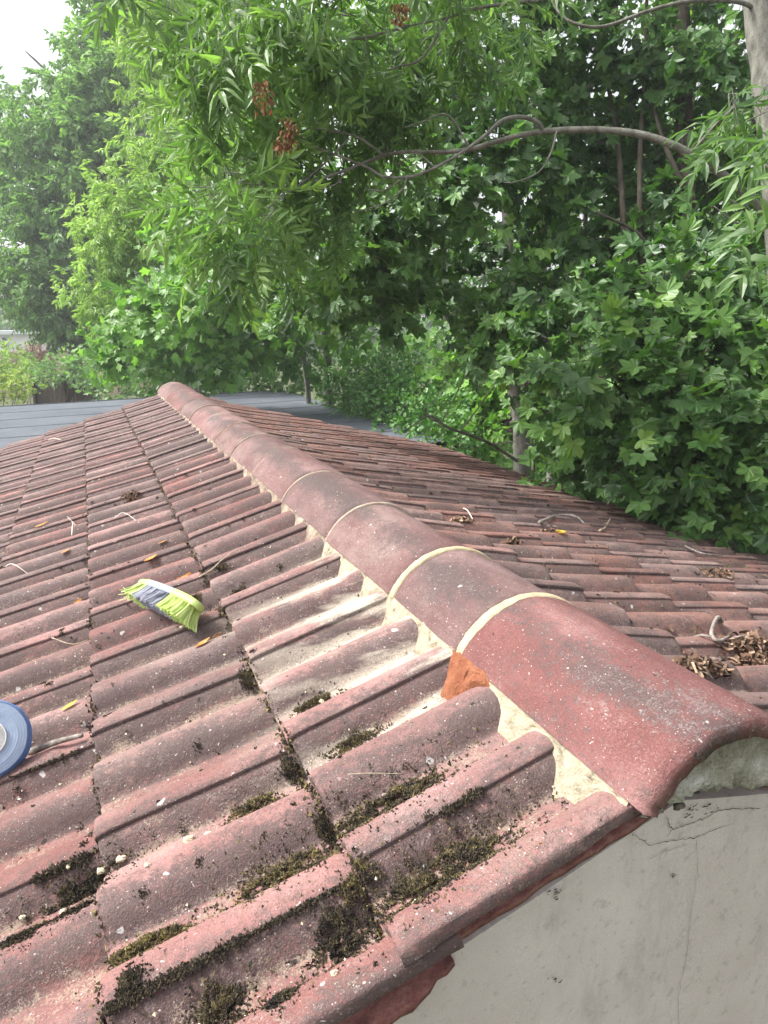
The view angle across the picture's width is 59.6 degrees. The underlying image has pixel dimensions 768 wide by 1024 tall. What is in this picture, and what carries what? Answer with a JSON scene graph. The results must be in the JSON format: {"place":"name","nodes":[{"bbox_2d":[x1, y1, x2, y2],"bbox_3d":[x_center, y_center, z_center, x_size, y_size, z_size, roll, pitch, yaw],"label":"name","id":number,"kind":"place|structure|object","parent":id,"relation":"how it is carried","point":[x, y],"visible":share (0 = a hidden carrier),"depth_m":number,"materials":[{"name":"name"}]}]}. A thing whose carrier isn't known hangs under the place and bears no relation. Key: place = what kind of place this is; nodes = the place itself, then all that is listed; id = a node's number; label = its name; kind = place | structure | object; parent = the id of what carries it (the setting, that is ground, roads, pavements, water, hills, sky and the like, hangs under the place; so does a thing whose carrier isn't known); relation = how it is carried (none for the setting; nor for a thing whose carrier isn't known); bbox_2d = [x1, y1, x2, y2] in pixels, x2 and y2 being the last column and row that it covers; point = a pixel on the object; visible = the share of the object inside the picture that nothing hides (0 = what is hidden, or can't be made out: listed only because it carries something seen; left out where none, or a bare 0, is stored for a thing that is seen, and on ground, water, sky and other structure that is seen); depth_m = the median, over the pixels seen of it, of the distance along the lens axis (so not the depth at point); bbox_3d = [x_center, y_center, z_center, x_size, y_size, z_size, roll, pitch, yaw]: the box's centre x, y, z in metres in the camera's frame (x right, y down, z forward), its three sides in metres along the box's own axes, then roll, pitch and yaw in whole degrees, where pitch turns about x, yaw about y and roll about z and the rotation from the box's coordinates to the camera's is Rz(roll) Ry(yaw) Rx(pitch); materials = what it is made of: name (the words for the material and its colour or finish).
{"place":"outdoors","nodes":[
{"label":"outdoors","id":0,"kind":"place"},
{"bbox_2d":[0,327,747,502],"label":"ground","id":1,"kind":"structure","parent":0,"point":[9,401],"depth_m":33.66,"materials":[{"name":"soil"}]},
{"bbox_2d":[0,336,46,404],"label":"shrub","id":2,"kind":"object","parent":1,"relation":"on","point":[26,361],"visible":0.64,"depth_m":19.72,"materials":[{"name":"green plant"}]},
{"bbox_2d":[0,362,47,405],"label":"golden bush","id":3,"kind":"object","parent":1,"relation":"on","point":[6,379],"visible":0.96,"depth_m":17.40,"materials":[{"name":"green plant"}]},
{"bbox_2d":[0,330,67,350],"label":"white bungalow","id":4,"kind":"object","parent":1,"relation":"on","point":[19,338],"visible":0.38,"depth_m":44.07,"materials":[{"name":"white paint"}]},
{"bbox_2d":[1,337,7,347],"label":"window","id":5,"kind":"structure","parent":4,"relation":"in","point":[3,338],"depth_m":43.94,"materials":[{"name":"grey glass"}]},
{"bbox_2d":[13,342,95,403],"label":"dusky shrub","id":6,"kind":"object","parent":1,"relation":"on","point":[40,348],"visible":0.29,"depth_m":23.72,"materials":[{"name":"brown plant"}]},
{"bbox_2d":[29,375,99,403],"bbox_3d":[-9.001,-2.781,19.153,2.222,2.194,0.132,4,17,16],"label":"trellis fence","id":7,"kind":"object","parent":1,"relation":"on","point":[42,397],"visible":0.14,"depth_m":19.07,"materials":[{"name":"brown wood"}]},
{"bbox_2d":[24,342,117,402],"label":"shrub","id":8,"kind":"object","parent":1,"relation":"on","point":[65,372],"visible":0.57,"depth_m":18.05,"materials":[{"name":"green plant"}]},
{"bbox_2d":[0,350,165,396],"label":"garden wall","id":9,"kind":"structure","parent":1,"relation":"on","point":[59,364],"depth_m":34.29,"materials":[{"name":"beige brick"}]},
{"bbox_2d":[0,0,198,382],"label":"tall ash tree","id":10,"kind":"object","parent":1,"relation":"on","point":[46,155],"visible":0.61,"depth_m":20.21,"materials":[{"name":"green plant"}]},
{"bbox_2d":[49,0,326,393],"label":"ash tree","id":11,"kind":"object","parent":1,"relation":"on","point":[117,243],"visible":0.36,"depth_m":11.96,"materials":[{"name":"green plant"}]},
{"bbox_2d":[83,341,332,400],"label":"shrub","id":12,"kind":"object","parent":1,"relation":"on","point":[297,387],"visible":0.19,"depth_m":13.54,"materials":[{"name":"green plant"}]},
{"bbox_2d":[0,390,446,448],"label":"flat roof building","id":13,"kind":"structure","parent":1,"relation":"on","point":[21,422],"depth_m":10.37,"materials":[{"name":"metal"}]},
{"bbox_2d":[64,154,403,410],"bbox_3d":[-2.352,-2.363,9.869,4.798,6.052,3.231,11,20,36],"label":"sycamore tree","id":14,"kind":"object","parent":1,"relation":"on","point":[123,350],"visible":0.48,"depth_m":9.15,"materials":[{"name":"green plant"}]},
{"bbox_2d":[0,276,602,361],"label":"trees","id":15,"kind":"object","parent":1,"relation":"on","point":[3,327],"visible":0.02,"depth_m":60.45,"materials":[{"name":"green plant"}]},
{"bbox_2d":[0,382,767,1023],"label":"garage","id":16,"kind":"structure","parent":1,"relation":"on","point":[644,900],"depth_m":1.12,"materials":[{"name":"tile"}]},
{"bbox_2d":[0,700,31,776],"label":"tape roll","id":17,"kind":"object","parent":16,"relation":"on","point":[15,735],"visible":0.99,"depth_m":1.28,"materials":[{"name":"blue plastic"}]},
{"bbox_2d":[0,915,71,962],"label":"moss clump","id":18,"kind":"object","parent":16,"relation":"on","point":[12,939],"visible":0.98,"depth_m":0.91,"materials":[{"name":"green plant"}]},
{"bbox_2d":[25,919,49,934],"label":"moss clump","id":19,"kind":"object","parent":16,"relation":"on","point":[43,921],"visible":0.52,"depth_m":0.94,"materials":[{"name":"green plant"}]},
{"bbox_2d":[28,733,83,755],"bbox_3d":[-0.658,0.466,1.330,0.143,0.072,0.030,4,17,17],"label":"stick","id":20,"kind":"object","parent":16,"relation":"on","point":[43,747],"visible":0.98,"depth_m":1.31,"materials":[{"name":"grey wood"}]},
{"bbox_2d":[61,700,76,709],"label":"dry leaf","id":21,"kind":"object","parent":16,"relation":"on","point":[69,704],"visible":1,"depth_m":1.45,"materials":[{"name":"yellow plant"}]},
{"bbox_2d":[52,637,86,644],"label":"twig","id":22,"kind":"object","parent":16,"relation":"on","point":[66,642],"visible":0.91,"depth_m":1.79,"materials":[{"name":"beige wood"}]},
{"bbox_2d":[5,828,164,929],"bbox_3d":[-0.453,0.553,1.004,0.246,0.093,0.083,-8,17,-22],"label":"moss clump","id":23,"kind":"object","parent":16,"relation":"on","point":[84,887],"visible":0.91,"depth_m":1.01,"materials":[{"name":"green plant"}]},
{"bbox_2d":[45,866,136,930],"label":"moss clump","id":24,"kind":"object","parent":16,"relation":"on","point":[70,910],"visible":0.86,"depth_m":0.94,"materials":[{"name":"green plant"}]},
{"bbox_2d":[97,866,105,874],"bbox_3d":[-0.431,0.547,1.026,0.016,0.009,0.013,-8,17,-22],"label":"mortar crumb","id":25,"kind":"object","parent":16,"relation":"on","point":[101,870],"visible":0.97,"depth_m":1.02,"materials":[{"name":"beige concrete"}]},
{"bbox_2d":[116,855,125,862],"bbox_3d":[-0.401,0.529,1.022,0.014,0.010,0.013,4,17,17],"label":"mortar crumb","id":26,"kind":"object","parent":16,"relation":"on","point":[119,858],"visible":1,"depth_m":1.02,"materials":[{"name":"beige concrete"}]},
{"bbox_2d":[11,884,243,1018],"bbox_3d":[-0.328,0.577,0.870,0.300,0.102,0.073,-6,17,-18],"label":"moss clump","id":27,"kind":"object","parent":16,"relation":"on","point":[144,942],"visible":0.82,"depth_m":0.87,"materials":[{"name":"green plant"}]},
{"bbox_2d":[119,489,144,502],"bbox_3d":[-1.106,-0.062,2.945,0.108,0.067,0.078,-8,17,-22],"label":"dead plant heap","id":28,"kind":"object","parent":16,"relation":"on","point":[132,495],"visible":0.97,"depth_m":2.94,"materials":[{"name":"brown plant"}]},
{"bbox_2d":[100,947,164,1023],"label":"moss clump","id":29,"kind":"object","parent":16,"relation":"on","point":[125,980],"visible":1,"depth_m":0.79,"materials":[{"name":"green plant"}]},
{"bbox_2d":[118,579,203,631],"bbox_3d":[-0.581,0.233,1.732,0.087,0.106,0.385,-16,21,-41],"label":"brush head","id":30,"kind":"object","parent":16,"relation":"on","point":[179,606],"visible":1,"depth_m":1.67},
{"bbox_2d":[183,835,193,843],"bbox_3d":[-0.300,0.503,1.030,0.017,0.012,0.014,-8,17,-22],"label":"mortar crumb","id":31,"kind":"object","parent":16,"relation":"on","point":[187,839],"visible":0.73,"depth_m":1.03,"materials":[{"name":"beige concrete"}]},
{"bbox_2d":[190,588,209,601],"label":"moss clump","id":32,"kind":"object","parent":16,"relation":"on","point":[197,597],"visible":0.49,"depth_m":1.79,"materials":[{"name":"green plant"}]},
{"bbox_2d":[195,637,209,646],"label":"dry leaf","id":33,"kind":"object","parent":16,"relation":"on","point":[201,642],"visible":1,"depth_m":1.54,"materials":[{"name":"plant"}]},
{"bbox_2d":[199,549,235,577],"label":"twig","id":34,"kind":"object","parent":16,"relation":"on","point":[215,565],"visible":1,"depth_m":1.92,"materials":[{"name":"beige wood"}]},
{"bbox_2d":[206,563,234,577],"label":"moss clump","id":35,"kind":"object","parent":16,"relation":"on","point":[219,568],"visible":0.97,"depth_m":1.92,"materials":[{"name":"green plant"}]},
{"bbox_2d":[227,582,248,595],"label":"moss clump","id":36,"kind":"object","parent":16,"relation":"on","point":[237,590],"visible":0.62,"depth_m":1.79,"materials":[{"name":"green plant"}]},
{"bbox_2d":[176,946,302,1023],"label":"moss clump","id":37,"kind":"object","parent":16,"relation":"on","point":[222,1002],"visible":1,"depth_m":0.78,"materials":[{"name":"green plant"}]},
{"bbox_2d":[231,664,255,696],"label":"moss clump","id":38,"kind":"object","parent":16,"relation":"on","point":[245,678],"visible":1,"depth_m":1.38,"materials":[{"name":"green plant"}]},
{"bbox_2d":[212,772,299,825],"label":"moss clump","id":39,"kind":"object","parent":16,"relation":"on","point":[252,804],"visible":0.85,"depth_m":1.07,"materials":[{"name":"green plant"}]},
{"bbox_2d":[5,467,557,1023],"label":"mortar crumbs","id":40,"kind":"object","parent":16,"relation":"on","point":[309,761],"visible":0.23,"depth_m":1.12,"materials":[{"name":"beige concrete"}]},
{"bbox_2d":[254,981,309,1015],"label":"moss clump","id":41,"kind":"object","parent":16,"relation":"on","point":[280,997],"visible":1,"depth_m":0.74,"materials":[{"name":"green plant"}]},
{"bbox_2d":[179,784,386,938],"bbox_3d":[-0.133,0.480,0.926,0.318,0.119,0.148,-8,17,-22],"label":"moss clump","id":42,"kind":"object","parent":16,"relation":"on","point":[294,868],"visible":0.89,"depth_m":0.93,"materials":[{"name":"green plant"}]},
{"bbox_2d":[274,731,307,787],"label":"moss clump","id":43,"kind":"object","parent":16,"relation":"on","point":[290,772],"visible":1,"depth_m":1.11,"materials":[{"name":"green plant"}]},
{"bbox_2d":[282,681,346,722],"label":"moss clump","id":44,"kind":"object","parent":16,"relation":"on","point":[315,700],"visible":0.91,"depth_m":1.25,"materials":[{"name":"green plant"}]},
{"bbox_2d":[306,788,342,852],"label":"moss clump","id":45,"kind":"object","parent":16,"relation":"on","point":[323,823],"visible":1,"depth_m":0.98,"materials":[{"name":"green plant"}]},
{"bbox_2d":[268,868,396,981],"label":"moss clump","id":46,"kind":"object","parent":16,"relation":"on","point":[332,943],"visible":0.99,"depth_m":0.83,"materials":[{"name":"green plant"}]},
{"bbox_2d":[330,969,337,976],"bbox_3d":[-0.056,0.519,0.756,0.009,0.007,0.008,-8,17,-22],"label":"mortar crumb","id":47,"kind":"object","parent":16,"relation":"on","point":[334,973],"visible":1,"depth_m":0.75,"materials":[{"name":"beige concrete"}]},
{"bbox_2d":[311,712,391,763],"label":"moss clump","id":48,"kind":"object","parent":16,"relation":"on","point":[351,741],"visible":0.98,"depth_m":1.12,"materials":[{"name":"green plant"}]},
{"bbox_2d":[313,841,400,923],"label":"moss clump","id":49,"kind":"object","parent":16,"relation":"on","point":[357,864],"visible":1,"depth_m":0.86,"materials":[{"name":"green plant"}]},
{"bbox_2d":[348,773,401,774],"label":"twig","id":50,"kind":"object","parent":16,"relation":"on","point":[373,773],"visible":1,"depth_m":1.00,"materials":[{"name":"beige wood"}]},
{"bbox_2d":[0,401,763,1023],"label":"roof moss","id":51,"kind":"object","parent":16,"relation":"on","point":[152,987],"visible":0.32,"depth_m":0.93,"materials":[{"name":"green plant"}]},
{"bbox_2d":[281,721,506,883],"bbox_3d":[0.040,0.414,0.999,0.423,0.144,0.161,-8,17,-22],"label":"moss clump","id":52,"kind":"object","parent":16,"relation":"on","point":[406,790],"visible":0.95,"depth_m":0.98,"materials":[{"name":"green plant"}]},
{"bbox_2d":[28,436,766,638],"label":"leaf litter","id":53,"kind":"object","parent":16,"relation":"on","point":[216,635],"visible":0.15,"depth_m":2.19,"materials":[{"name":"brown plant"}]},
{"bbox_2d":[240,772,601,1017],"bbox_3d":[0.071,0.455,0.842,0.520,0.186,0.174,-8,17,-22],"label":"moss clump","id":54,"kind":"object","parent":16,"relation":"on","point":[426,877],"visible":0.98,"depth_m":0.85,"materials":[{"name":"green plant"}]},
{"bbox_2d":[450,515,477,523],"bbox_3d":[0.283,0.030,2.445,0.114,0.040,0.062,-8,17,-22],"label":"dead plant heap","id":55,"kind":"object","parent":16,"relation":"on","point":[460,519],"visible":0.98,"depth_m":2.44,"materials":[{"name":"brown plant"}]},
{"bbox_2d":[499,536,523,544],"bbox_3d":[0.413,0.108,2.230,0.097,0.069,0.073,-8,17,-22],"label":"dead plant heap","id":56,"kind":"object","parent":16,"relation":"on","point":[515,541],"visible":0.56,"depth_m":2.21,"materials":[{"name":"brown plant"}]},
{"bbox_2d":[540,527,565,532],"bbox_3d":[0.670,0.087,2.677,0.150,0.067,0.059,-8,17,-22],"label":"dead plant heap","id":57,"kind":"object","parent":16,"relation":"on","point":[552,530],"visible":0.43,"depth_m":2.66,"materials":[{"name":"brown plant"}]},
{"bbox_2d":[538,514,584,523],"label":"twig","id":58,"kind":"object","parent":16,"relation":"on","point":[541,521],"visible":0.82,"depth_m":3.22,"materials":[{"name":"grey wood"}]},
{"bbox_2d":[598,518,610,531],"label":"twig","id":59,"kind":"object","parent":16,"relation":"on","point":[602,529],"visible":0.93,"depth_m":3.24,"materials":[{"name":"beige wood"}]},
{"bbox_2d":[684,545,722,555],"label":"twig","id":60,"kind":"object","parent":16,"relation":"on","point":[702,552],"visible":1,"depth_m":3.04,"materials":[{"name":"grey wood"}]},
{"bbox_2d":[672,652,735,679],"bbox_3d":[0.584,0.297,1.261,0.210,0.078,0.056,-8,17,-22],"label":"dead plant heap","id":61,"kind":"object","parent":16,"relation":"on","point":[695,663],"visible":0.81,"depth_m":1.26,"materials":[{"name":"brown plant"}]},
{"bbox_2d":[695,615,732,644],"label":"forked twig","id":62,"kind":"object","parent":16,"relation":"on","point":[717,618],"visible":0.88,"depth_m":1.54,"materials":[{"name":"beige wood"}]},
{"bbox_2d":[700,567,739,581],"bbox_3d":[1.297,0.242,2.610,0.207,0.070,0.118,-8,17,-22],"label":"dead plant heap","id":63,"kind":"object","parent":16,"relation":"on","point":[715,571],"visible":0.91,"depth_m":2.60,"materials":[{"name":"brown plant"}]},
{"bbox_2d":[716,629,767,665],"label":"dead plant heap","id":64,"kind":"object","parent":16,"relation":"on","point":[755,645],"visible":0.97,"depth_m":1.53,"materials":[{"name":"brown plant"}]},
{"bbox_2d":[274,0,498,415],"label":"background tree","id":65,"kind":"object","parent":1,"relation":"on","point":[435,336],"visible":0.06,"depth_m":11.85,"materials":[{"name":"green plant"}]},
{"bbox_2d":[310,337,491,462],"bbox_3d":[0.172,-0.796,9.305,1.657,3.244,4.632,-8,17,-22],"label":"shrub","id":66,"kind":"object","parent":1,"relation":"on","point":[389,391],"visible":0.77,"depth_m":8.76,"materials":[{"name":"green plant"}]},
{"bbox_2d":[79,0,767,339],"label":"ash tree","id":67,"kind":"object","parent":1,"relation":"on","point":[312,78],"visible":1,"depth_m":2.86,"materials":[{"name":"green plant"}]},
{"bbox_2d":[223,0,636,501],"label":"sycamore tree","id":68,"kind":"object","parent":1,"relation":"on","point":[394,258],"visible":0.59,"depth_m":4.83,"materials":[{"name":"green plant"}]},
{"bbox_2d":[409,338,524,464],"bbox_3d":[1.153,-0.641,8.475,1.544,3.351,2.280,-2,16,-2],"label":"young maple","id":69,"kind":"object","parent":1,"relation":"on","point":[490,409],"visible":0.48,"depth_m":7.96,"materials":[{"name":"green plant"}]},
{"bbox_2d":[424,1,625,472],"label":"background tree","id":70,"kind":"object","parent":1,"relation":"on","point":[504,447],"visible":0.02,"depth_m":12.81,"materials":[{"name":"green plant"}]},
{"bbox_2d":[486,328,604,473],"bbox_3d":[2.093,-0.595,8.377,1.904,3.279,1.140,-8,17,-22],"label":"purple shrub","id":71,"kind":"object","parent":1,"relation":"on","point":[506,420],"visible":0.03,"depth_m":7.87,"materials":[{"name":"green plant"}]},
{"bbox_2d":[488,0,767,554],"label":"sycamore tree","id":72,"kind":"object","parent":1,"relation":"on","point":[685,439],"visible":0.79,"depth_m":3.97,"materials":[{"name":"green plant"}]},
{"bbox_2d":[500,426,755,545],"bbox_3d":[3.072,0.137,7.296,3.658,2.438,1.587,4,17,18],"label":"shrub","id":73,"kind":"object","parent":1,"relation":"on","point":[508,462],"visible":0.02,"depth_m":7.29,"materials":[{"name":"green plant"}]},
{"bbox_2d":[511,0,766,491],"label":"background tree","id":74,"kind":"object","parent":1,"relation":"on","point":[731,17],"visible":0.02,"depth_m":11.52,"materials":[{"name":"green plant"}]},
{"bbox_2d":[0,0,752,328],"label":"sky","id":75,"kind":"structure","parent":0,"point":[22,22],"materials":[{"name":"white"}]}
]}

